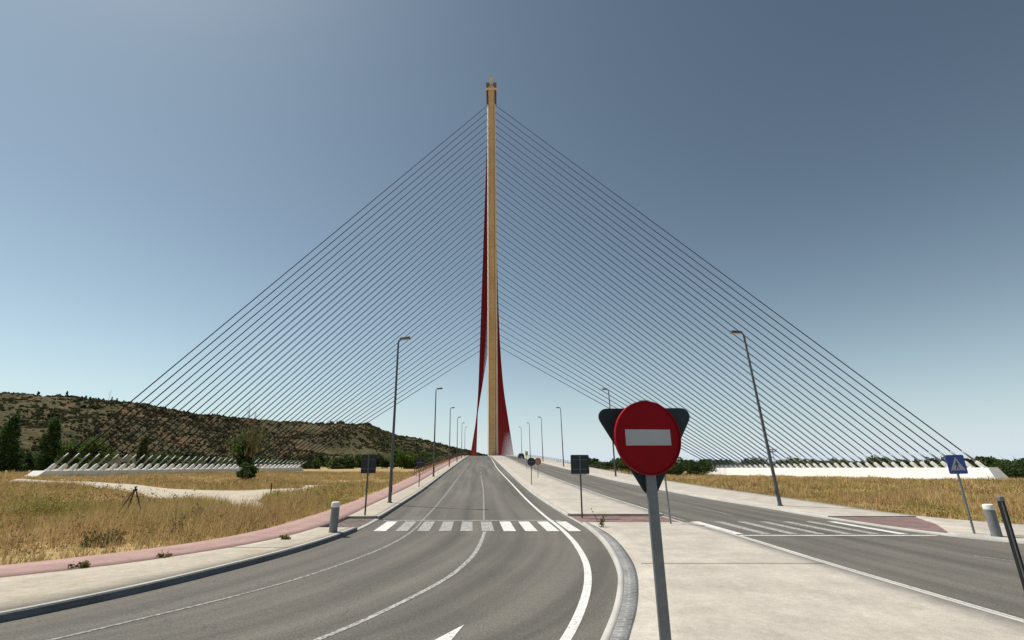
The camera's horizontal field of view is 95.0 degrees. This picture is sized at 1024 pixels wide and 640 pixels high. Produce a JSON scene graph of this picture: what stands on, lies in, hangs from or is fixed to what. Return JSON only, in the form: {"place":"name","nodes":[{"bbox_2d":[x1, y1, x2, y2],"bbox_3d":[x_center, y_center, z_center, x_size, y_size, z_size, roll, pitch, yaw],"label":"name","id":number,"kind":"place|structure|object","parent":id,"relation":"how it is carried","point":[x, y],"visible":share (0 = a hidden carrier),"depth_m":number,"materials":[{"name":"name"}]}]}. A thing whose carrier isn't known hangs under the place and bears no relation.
{"place":"outdoors","nodes":[
{"label":"outdoors","id":0,"kind":"place"},
{"bbox_2d":[13,479,323,508],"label":"sandy path","id":1,"kind":"structure","parent":0,"point":[228,494],"depth_m":42.99,"materials":[{"name":"sand"}]},
{"bbox_2d":[0,527,351,611],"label":"footway","id":2,"kind":"structure","parent":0,"point":[20,591],"depth_m":10.39,"materials":[{"name":"concrete"}]},
{"bbox_2d":[328,502,339,532],"bbox_3d":[-6.380,7.098,16.865,0.320,1.062,0.320,0,-17,0],"label":"bollard","id":3,"kind":"object","parent":2,"relation":"on","point":[334,518],"visible":0.93,"depth_m":16.77,"materials":[{"name":"metal"}]},
{"bbox_2d":[0,456,462,577],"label":"cycle path","id":4,"kind":"structure","parent":0,"point":[321,519],"depth_m":14.36,"materials":[{"name":"concrete"}]},
{"bbox_2d":[67,560,90,567],"bbox_3d":[-10.198,5.824,11.123,0.438,0.281,0.371,0,-17,0],"label":"weed","id":5,"kind":"object","parent":4,"relation":"on","point":[86,563],"visible":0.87,"depth_m":11.06,"materials":[{"name":"green plant"}]},
{"bbox_2d":[414,453,460,473],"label":"railing","id":6,"kind":"object","parent":4,"relation":"on","point":[446,460],"visible":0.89,"depth_m":83.98,"materials":[{"name":"red"}]},
{"bbox_2d":[0,394,468,468],"bbox_3d":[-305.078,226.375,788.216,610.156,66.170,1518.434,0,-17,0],"label":"hills","id":7,"kind":"structure","parent":0,"point":[27,433],"depth_m":314.23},
{"bbox_2d":[0,391,487,468],"bbox_3d":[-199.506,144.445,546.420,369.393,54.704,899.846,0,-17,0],"label":"hillside scrub","id":8,"kind":"object","parent":7,"relation":"on","point":[54,413],"visible":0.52,"depth_m":330.08,"materials":[{"name":"plant"}]},
{"bbox_2d":[0,456,617,639],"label":"road","id":9,"kind":"structure","parent":0,"point":[520,583],"depth_m":9.66,"materials":[{"name":"grey asphalt"}]},
{"bbox_2d":[0,527,355,613],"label":"kerb","id":10,"kind":"structure","parent":9,"relation":"on","point":[84,596],"depth_m":9.92,"materials":[{"name":"concrete"}]},
{"bbox_2d":[0,528,356,621],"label":"kerb face","id":11,"kind":"object","parent":9,"relation":"on","point":[14,615],"visible":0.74,"depth_m":9.58},
{"bbox_2d":[48,456,474,639],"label":"lane line","id":12,"kind":"object","parent":9,"relation":"on","point":[422,520],"visible":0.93,"depth_m":9.87,"materials":[{"name":"paint"}]},
{"bbox_2d":[374,521,397,530],"bbox_3d":[-5.155,8.456,19.274,0.468,0.004,3.047,1,-17,-4],"label":"zebra stripe","id":13,"kind":"object","parent":9,"relation":"on","point":[387,525],"visible":1,"depth_m":19.11,"materials":[{"name":"paint"}]},
{"bbox_2d":[313,532,485,639],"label":"lane line","id":14,"kind":"object","parent":9,"relation":"on","point":[469,559],"visible":1,"depth_m":9.07,"materials":[{"name":"paint"}]},
{"bbox_2d":[396,521,415,530],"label":"zebra stripe","id":15,"kind":"object","parent":9,"relation":"on","point":[406,525],"visible":1,"depth_m":19.11,"materials":[{"name":"paint"}]},
{"bbox_2d":[376,457,465,518],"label":"kerb","id":16,"kind":"structure","parent":9,"relation":"on","point":[377,516],"depth_m":30.30,"materials":[{"name":"concrete"}]},
{"bbox_2d":[379,456,467,518],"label":"kerb face","id":17,"kind":"object","parent":9,"relation":"on","point":[391,510],"visible":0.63,"depth_m":30.65},
{"bbox_2d":[417,521,434,530],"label":"zebra stripe","id":18,"kind":"object","parent":9,"relation":"on","point":[426,525],"visible":1,"depth_m":19.11,"materials":[{"name":"paint"}]},
{"bbox_2d":[439,521,453,530],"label":"zebra stripe","id":19,"kind":"object","parent":9,"relation":"on","point":[446,525],"visible":1,"depth_m":19.11,"materials":[{"name":"paint"}]},
{"bbox_2d":[435,625,462,639],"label":"turn arrow","id":20,"kind":"object","parent":9,"relation":"on","point":[450,635],"visible":1,"depth_m":7.07,"materials":[{"name":"paint"}]},
{"bbox_2d":[460,521,472,530],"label":"zebra stripe","id":21,"kind":"object","parent":9,"relation":"on","point":[466,525],"visible":1,"depth_m":19.11,"materials":[{"name":"paint"}]},
{"bbox_2d":[383,520,560,520],"bbox_3d":[-1.804,9.023,21.140,7.989,0.001,0.200,0,-17,0],"label":"stop line","id":22,"kind":"object","parent":9,"relation":"on","point":[471,520],"visible":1,"depth_m":21.08,"materials":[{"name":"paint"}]},
{"bbox_2d":[481,521,493,530],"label":"zebra stripe","id":23,"kind":"object","parent":9,"relation":"on","point":[486,525],"visible":1,"depth_m":19.11,"materials":[{"name":"paint"}]},
{"bbox_2d":[499,521,515,530],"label":"zebra stripe","id":24,"kind":"object","parent":9,"relation":"on","point":[507,525],"visible":1,"depth_m":19.11,"materials":[{"name":"paint"}]},
{"bbox_2d":[489,456,550,519],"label":"edge line","id":25,"kind":"object","parent":9,"relation":"on","point":[539,511],"visible":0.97,"depth_m":31.29,"materials":[{"name":"paint"}]},
{"bbox_2d":[518,521,536,530],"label":"zebra stripe","id":26,"kind":"object","parent":9,"relation":"on","point":[527,525],"visible":1,"depth_m":19.11,"materials":[{"name":"paint"}]},
{"bbox_2d":[491,456,569,516],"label":"kerb","id":27,"kind":"structure","parent":9,"relation":"on","point":[562,511],"depth_m":31.24,"materials":[{"name":"concrete"}]},
{"bbox_2d":[537,521,558,530],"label":"zebra stripe","id":28,"kind":"object","parent":9,"relation":"on","point":[547,525],"visible":1,"depth_m":19.11,"materials":[{"name":"paint"}]},
{"bbox_2d":[556,521,579,530],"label":"zebra stripe","id":29,"kind":"object","parent":9,"relation":"on","point":[567,526],"visible":1,"depth_m":19.11,"materials":[{"name":"paint"}]},
{"bbox_2d":[549,520,591,639],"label":"edge line","id":30,"kind":"object","parent":9,"relation":"on","point":[572,627],"visible":1,"depth_m":9.27,"materials":[{"name":"paint"}]},
{"bbox_2d":[583,522,623,639],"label":"kerb","id":31,"kind":"structure","parent":9,"relation":"on","point":[609,628],"depth_m":9.52,"materials":[{"name":"concrete"}]},
{"bbox_2d":[328,519,373,527],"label":"crossing pavers","id":32,"kind":"object","parent":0,"point":[357,523],"visible":0.71,"depth_m":20.23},
{"bbox_2d":[347,456,466,518],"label":"footway","id":33,"kind":"structure","parent":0,"point":[374,510],"depth_m":30.01,"materials":[{"name":"concrete"}]},
{"bbox_2d":[361,455,376,515],"bbox_3d":[-6.883,7.866,22.293,0.720,2.830,0.076,-1,-17,0],"label":"road sign","id":34,"kind":"object","parent":33,"relation":"on","point":[368,464],"visible":0.88,"depth_m":22.56,"materials":[{"name":"metal"}]},
{"bbox_2d":[387,336,410,502],"bbox_3d":[-7.115,6.003,29.530,0.844,10.271,0.325,0,-17,0],"label":"street lamp","id":35,"kind":"object","parent":33,"relation":"on","point":[392,446],"visible":1,"depth_m":29.22,"materials":[{"name":"metal"}]},
{"bbox_2d":[416,458,424,483],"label":"road sign","id":36,"kind":"object","parent":33,"relation":"on","point":[420,462],"visible":0.91,"depth_m":40.67,"materials":[{"name":"metal"}]},
{"bbox_2d":[432,387,442,476],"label":"street lamp","id":37,"kind":"object","parent":33,"relation":"on","point":[434,434],"visible":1,"depth_m":55.32,"materials":[{"name":"metal"}]},
{"bbox_2d":[0,458,1020,564],"bbox_3d":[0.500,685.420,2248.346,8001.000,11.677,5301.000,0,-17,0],"label":"ground","id":38,"kind":"structure","parent":0,"point":[57,554],"depth_m":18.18,"materials":[{"name":"plant"}]},
{"bbox_2d":[0,412,22,471],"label":"poplar tree","id":39,"kind":"object","parent":38,"relation":"on","point":[10,433],"visible":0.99,"depth_m":119.81,"materials":[{"name":"green plant"}]},
{"bbox_2d":[5,449,58,472],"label":"bush","id":40,"kind":"object","parent":38,"relation":"on","point":[19,464],"visible":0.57,"depth_m":122.39,"materials":[{"name":"green plant"}]},
{"bbox_2d":[1,495,93,518],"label":"weed","id":41,"kind":"object","parent":38,"relation":"on","point":[37,507],"visible":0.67,"depth_m":23.93,"materials":[{"name":"plant"}]},
{"bbox_2d":[33,417,62,470],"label":"poplar tree","id":42,"kind":"object","parent":38,"relation":"on","point":[47,445],"visible":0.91,"depth_m":114.30,"materials":[{"name":"green plant"}]},
{"bbox_2d":[49,436,117,469],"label":"leafy tree","id":43,"kind":"object","parent":38,"relation":"on","point":[64,450],"visible":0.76,"depth_m":116.58,"materials":[{"name":"green plant"}]},
{"bbox_2d":[80,526,125,548],"bbox_3d":[-13.949,7.377,15.949,1.358,0.783,1.382,0,-17,0],"label":"weed","id":44,"kind":"object","parent":38,"relation":"on","point":[85,540],"visible":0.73,"depth_m":15.85,"materials":[{"name":"green plant"}]},
{"bbox_2d":[119,486,140,510],"bbox_3d":[-20.013,9.518,24.465,1.531,1.641,0.617,0,-17,0],"label":"wooden tripod","id":45,"kind":"object","parent":38,"relation":"on","point":[134,490],"visible":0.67,"depth_m":24.66,"materials":[{"name":"brown wood"}]},
{"bbox_2d":[134,435,148,468],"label":"poplar tree","id":46,"kind":"object","parent":38,"relation":"on","point":[143,452],"visible":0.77,"depth_m":158.22,"materials":[{"name":"green plant"}]},
{"bbox_2d":[26,453,306,476],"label":"cable anchorage","id":47,"kind":"object","parent":38,"relation":"on","point":[60,471],"visible":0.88,"depth_m":105.92,"materials":[{"name":"white concrete"}]},
{"bbox_2d":[151,446,185,467],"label":"riverside tree","id":48,"kind":"object","parent":38,"relation":"on","point":[168,459],"visible":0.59,"depth_m":191.20,"materials":[{"name":"green plant"}]},
{"bbox_2d":[176,451,202,467],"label":"riverside tree","id":49,"kind":"object","parent":38,"relation":"on","point":[181,454],"visible":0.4,"depth_m":211.27,"materials":[{"name":"green plant"}]},
{"bbox_2d":[187,455,222,468],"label":"riverside tree","id":50,"kind":"object","parent":38,"relation":"on","point":[206,462],"visible":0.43,"depth_m":189.19,"materials":[{"name":"green plant"}]},
{"bbox_2d":[220,401,273,479],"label":"half dead tree","id":51,"kind":"object","parent":38,"relation":"on","point":[245,446],"visible":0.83,"depth_m":74.00,"materials":[{"name":"green plant"}]},
{"bbox_2d":[238,462,260,479],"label":"round shrub","id":52,"kind":"object","parent":38,"relation":"on","point":[248,469],"visible":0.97,"depth_m":68.18,"materials":[{"name":"green plant"}]},
{"bbox_2d":[254,455,277,465],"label":"riverside tree","id":53,"kind":"object","parent":38,"relation":"on","point":[262,458],"visible":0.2,"depth_m":217.45,"materials":[{"name":"green plant"}]},
{"bbox_2d":[290,453,311,465],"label":"riverside tree","id":54,"kind":"object","parent":38,"relation":"on","point":[304,455],"visible":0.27,"depth_m":226.87,"materials":[{"name":"green plant"}]},
{"bbox_2d":[299,454,321,468],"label":"riverside tree","id":55,"kind":"object","parent":38,"relation":"on","point":[313,464],"visible":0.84,"depth_m":199.88,"materials":[{"name":"green plant"}]},
{"bbox_2d":[313,453,329,466],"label":"riverside tree","id":56,"kind":"object","parent":38,"relation":"on","point":[322,459],"visible":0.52,"depth_m":255.47,"materials":[{"name":"green plant"}]},
{"bbox_2d":[325,458,353,468],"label":"riverside tree","id":57,"kind":"object","parent":38,"relation":"on","point":[331,465],"visible":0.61,"depth_m":201.52,"materials":[{"name":"green plant"}]},
{"bbox_2d":[331,453,358,468],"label":"riverside tree","id":58,"kind":"object","parent":38,"relation":"on","point":[352,461],"visible":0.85,"depth_m":203.83,"materials":[{"name":"green plant"}]},
{"bbox_2d":[354,454,370,467],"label":"riverside tree","id":59,"kind":"object","parent":38,"relation":"on","point":[358,457],"visible":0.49,"depth_m":242.09,"materials":[{"name":"green plant"}]},
{"bbox_2d":[376,453,389,468],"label":"riverside tree","id":60,"kind":"object","parent":38,"relation":"on","point":[382,462],"visible":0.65,"depth_m":209.10,"materials":[{"name":"green plant"}]},
{"bbox_2d":[387,447,418,468],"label":"leafy tree","id":61,"kind":"object","parent":38,"relation":"on","point":[401,458],"visible":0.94,"depth_m":195.34,"materials":[{"name":"green plant"}]},
{"bbox_2d":[402,456,428,468],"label":"riverside tree","id":62,"kind":"object","parent":38,"relation":"on","point":[415,465],"visible":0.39,"depth_m":205.27,"materials":[{"name":"green plant"}]},
{"bbox_2d":[0,467,1023,561],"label":"dead stalks","id":63,"kind":"object","parent":38,"relation":"on","point":[151,493],"visible":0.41,"depth_m":28.41,"materials":[{"name":"plant"}]},
{"bbox_2d":[0,478,1023,552],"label":"green weeds","id":64,"kind":"object","parent":38,"relation":"on","point":[355,494],"visible":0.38,"depth_m":33.99,"materials":[{"name":"plant"}]},
{"bbox_2d":[69,75,961,461],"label":"cable stayed bridge","id":65,"kind":"structure","parent":38,"relation":"on","point":[499,435],"depth_m":169.94,"materials":[{"name":"grey metal"}]},
{"bbox_2d":[591,461,607,469],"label":"tree","id":66,"kind":"object","parent":38,"relation":"on","point":[596,463],"visible":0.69,"depth_m":234.38,"materials":[{"name":"green plant"}]},
{"bbox_2d":[616,459,630,470],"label":"tree","id":67,"kind":"object","parent":38,"relation":"on","point":[620,464],"visible":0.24,"depth_m":221.17,"materials":[{"name":"green plant"}]},
{"bbox_2d":[666,460,683,474],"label":"bush","id":68,"kind":"object","parent":38,"relation":"on","point":[674,469],"visible":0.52,"depth_m":143.14,"materials":[{"name":"green plant"}]},
{"bbox_2d":[679,456,717,474],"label":"bush","id":69,"kind":"object","parent":38,"relation":"on","point":[701,467],"visible":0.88,"depth_m":146.83,"materials":[{"name":"green plant"}]},
{"bbox_2d":[740,456,768,466],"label":"tree","id":70,"kind":"object","parent":38,"relation":"on","point":[750,460],"visible":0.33,"depth_m":206.41,"materials":[{"name":"green plant"}]},
{"bbox_2d":[557,460,1023,523],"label":"dry grass","id":71,"kind":"structure","parent":38,"relation":"on","point":[929,496],"depth_m":41.02,"materials":[{"name":"yellow plant"}]},
{"bbox_2d":[788,458,814,467],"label":"tree","id":72,"kind":"object","parent":38,"relation":"on","point":[800,461],"visible":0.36,"depth_m":185.06,"materials":[{"name":"green plant"}]},
{"bbox_2d":[708,450,1009,478],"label":"cable anchorage","id":73,"kind":"object","parent":38,"relation":"on","point":[919,472],"visible":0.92,"depth_m":108.82,"materials":[{"name":"white concrete"}]},
{"bbox_2d":[878,457,914,467],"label":"tree","id":74,"kind":"object","parent":38,"relation":"on","point":[898,463],"visible":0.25,"depth_m":169.87,"materials":[{"name":"green plant"}]},
{"bbox_2d":[920,457,944,467],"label":"tree","id":75,"kind":"object","parent":38,"relation":"on","point":[935,460],"visible":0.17,"depth_m":165.90,"materials":[{"name":"green plant"}]},
{"bbox_2d":[975,456,999,467],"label":"tree","id":76,"kind":"object","parent":38,"relation":"on","point":[986,460],"visible":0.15,"depth_m":157.42,"materials":[{"name":"green plant"}]},
{"bbox_2d":[987,458,1023,478],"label":"bush","id":77,"kind":"object","parent":38,"relation":"on","point":[1015,468],"visible":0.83,"depth_m":92.05,"materials":[{"name":"green plant"}]},
{"bbox_2d":[0,0,1023,462],"label":"sky","id":78,"kind":"structure","parent":0,"point":[855,167],"materials":[{"name":"blue"}]},
{"bbox_2d":[492,456,660,515],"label":"median pavement","id":79,"kind":"structure","parent":0,"point":[544,486],"depth_m":32.04,"materials":[{"name":"concrete"}]},
{"bbox_2d":[571,516,677,522],"bbox_3d":[5.084,8.959,21.003,4.569,0.013,3.200,0,-17,0],"label":"median passage","id":80,"kind":"object","parent":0,"point":[619,519],"visible":0.59,"depth_m":21.27},
{"bbox_2d":[570,455,588,517],"bbox_3d":[3.270,7.870,22.292,0.880,2.820,0.076,0,-17,0],"label":"road sign","id":81,"kind":"object","parent":80,"relation":"on","point":[580,464],"visible":1,"depth_m":22.56,"materials":[{"name":"metal"}]},
{"bbox_2d":[524,456,917,519],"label":"footway","id":82,"kind":"structure","parent":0,"point":[832,510],"depth_m":30.66,"materials":[{"name":"concrete"}]},
{"bbox_2d":[602,388,616,475],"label":"street lamp","id":83,"kind":"object","parent":82,"relation":"on","point":[612,442],"visible":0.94,"depth_m":55.34,"materials":[{"name":"metal"}]},
{"bbox_2d":[730,330,782,505],"bbox_3d":[14.399,5.537,27.791,0.952,10.258,0.325,-3,-17,-1],"label":"street lamp","id":84,"kind":"object","parent":82,"relation":"on","point":[777,494],"visible":1,"depth_m":27.48,"materials":[{"name":"metal"}]},
{"bbox_2d":[505,456,1023,618],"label":"bridge approach road","id":85,"kind":"structure","parent":0,"point":[957,568],"depth_m":14.44,"materials":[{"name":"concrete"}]},
{"bbox_2d":[510,458,663,515],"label":"kerb","id":86,"kind":"structure","parent":85,"relation":"on","point":[662,514],"depth_m":32.72,"materials":[{"name":"concrete"}]},
{"bbox_2d":[516,456,830,518],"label":"kerb","id":87,"kind":"structure","parent":85,"relation":"on","point":[773,508],"depth_m":28.87,"materials":[{"name":"concrete"}]},
{"bbox_2d":[691,521,741,533],"bbox_3d":[8.175,8.343,18.901,0.360,0.004,3.803,1,-17,-3],"label":"zebra stripe","id":88,"kind":"object","parent":85,"relation":"on","point":[716,527],"visible":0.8,"depth_m":18.82,"materials":[{"name":"paint"}]},
{"bbox_2d":[714,521,768,533],"bbox_3d":[9.175,8.343,18.901,0.360,0.004,3.803,1,-17,-3],"label":"zebra stripe","id":89,"kind":"object","parent":85,"relation":"on","point":[740,527],"visible":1,"depth_m":18.82,"materials":[{"name":"paint"}]},
{"bbox_2d":[736,521,796,533],"bbox_3d":[10.175,8.343,18.901,0.360,0.004,3.803,1,-17,-3],"label":"zebra stripe","id":90,"kind":"object","parent":85,"relation":"on","point":[778,530],"visible":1,"depth_m":18.82,"materials":[{"name":"paint"}]},
{"bbox_2d":[759,521,823,533],"bbox_3d":[11.175,8.343,18.901,0.360,0.004,3.803,1,-17,-3],"label":"zebra stripe","id":91,"kind":"object","parent":85,"relation":"on","point":[809,531],"visible":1,"depth_m":18.82,"materials":[{"name":"paint"}]},
{"bbox_2d":[782,521,850,533],"bbox_3d":[12.175,8.343,18.901,0.360,0.004,3.803,1,-17,-3],"label":"zebra stripe","id":92,"kind":"object","parent":85,"relation":"on","point":[817,527],"visible":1,"depth_m":18.82,"materials":[{"name":"paint"}]},
{"bbox_2d":[741,535,937,535],"bbox_3d":[11.591,7.717,16.818,7.313,0.001,0.170,0,-17,0],"label":"stop line","id":93,"kind":"object","parent":85,"relation":"on","point":[839,535],"visible":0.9,"depth_m":16.78,"materials":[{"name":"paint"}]},
{"bbox_2d":[805,521,877,533],"bbox_3d":[13.175,8.343,18.901,0.360,0.004,3.803,1,-17,-3],"label":"zebra stripe","id":94,"kind":"object","parent":85,"relation":"on","point":[842,527],"visible":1,"depth_m":18.82,"materials":[{"name":"paint"}]},
{"bbox_2d":[690,522,1023,621],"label":"kerb","id":95,"kind":"structure","parent":85,"relation":"on","point":[970,605],"depth_m":9.68,"materials":[{"name":"concrete"}]},
{"bbox_2d":[827,521,904,533],"bbox_3d":[14.175,8.343,18.901,0.360,0.004,3.803,1,-17,-3],"label":"zebra stripe","id":96,"kind":"object","parent":85,"relation":"on","point":[866,527],"visible":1,"depth_m":18.82,"materials":[{"name":"paint"}]},
{"bbox_2d":[740,535,1023,619],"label":"edge line","id":97,"kind":"object","parent":85,"relation":"on","point":[883,578],"visible":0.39,"depth_m":10.46,"materials":[{"name":"paint"}]},
{"bbox_2d":[828,517,947,535],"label":"dropped kerb","id":98,"kind":"structure","parent":85,"relation":"on","point":[897,528],"depth_m":18.56,"materials":[{"name":"concrete"}]},
{"bbox_2d":[588,522,1023,639],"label":"median pavement","id":99,"kind":"structure","parent":0,"point":[720,585],"depth_m":8.43,"materials":[{"name":"concrete"}]},
{"bbox_2d":[586,522,638,639],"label":"granite strip","id":100,"kind":"object","parent":99,"relation":"on","point":[622,630],"visible":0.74,"depth_m":8.81,"materials":[{"name":"stone"}]},
{"bbox_2d":[598,400,689,639],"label":"road sign","id":101,"kind":"object","parent":99,"relation":"on","point":[645,436],"visible":1,"depth_m":4.15,"materials":[{"name":"metal"}]},
{"bbox_2d":[664,474,671,523],"bbox_3d":[6.374,6.969,19.342,0.600,2.850,0.104,-2,-17,-1],"label":"road sign","id":102,"kind":"object","parent":99,"relation":"on","point":[667,499],"visible":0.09,"depth_m":19.21,"materials":[{"name":"metal"}]},
{"bbox_2d":[995,496,1023,589],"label":"steel post","id":103,"kind":"object","parent":99,"relation":"on","point":[1000,500],"visible":1,"depth_m":7.13,"materials":[{"name":"metal"}]},
{"bbox_2d":[834,517,947,532],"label":"crossing pavers","id":104,"kind":"object","parent":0,"point":[913,523],"visible":1,"depth_m":19.76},
{"bbox_2d":[916,516,1023,531],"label":"footway","id":105,"kind":"structure","parent":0,"point":[952,525],"depth_m":18.48,"materials":[{"name":"concrete"}]},
{"bbox_2d":[956,532,1023,538],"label":"footway","id":106,"kind":"structure","parent":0,"point":[1019,535],"depth_m":16.40,"materials":[{"name":"concrete"}]},
{"bbox_2d":[945,455,975,533],"bbox_3d":[16.128,6.237,16.742,0.660,2.740,0.104,-1,-17,0],"label":"road sign","id":107,"kind":"object","parent":106,"relation":"on","point":[956,464],"visible":0.98,"depth_m":16.95,"materials":[{"name":"metal"}]},
{"bbox_2d":[982,504,1003,536],"bbox_3d":[16.288,6.808,15.908,0.320,1.062,0.320,-1,-17,0],"label":"bollard","id":108,"kind":"object","parent":106,"relation":"on","point":[992,520],"visible":0.96,"depth_m":15.84,"materials":[{"name":"metal"}]},
{"label":"roundabout road","id":109,"kind":"structure","parent":0,"visible":0},
{"bbox_2d":[948,532,1023,543],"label":"kerb","id":110,"kind":"structure","parent":109,"relation":"on","point":[984,537],"depth_m":15.90,"materials":[{"name":"concrete"}]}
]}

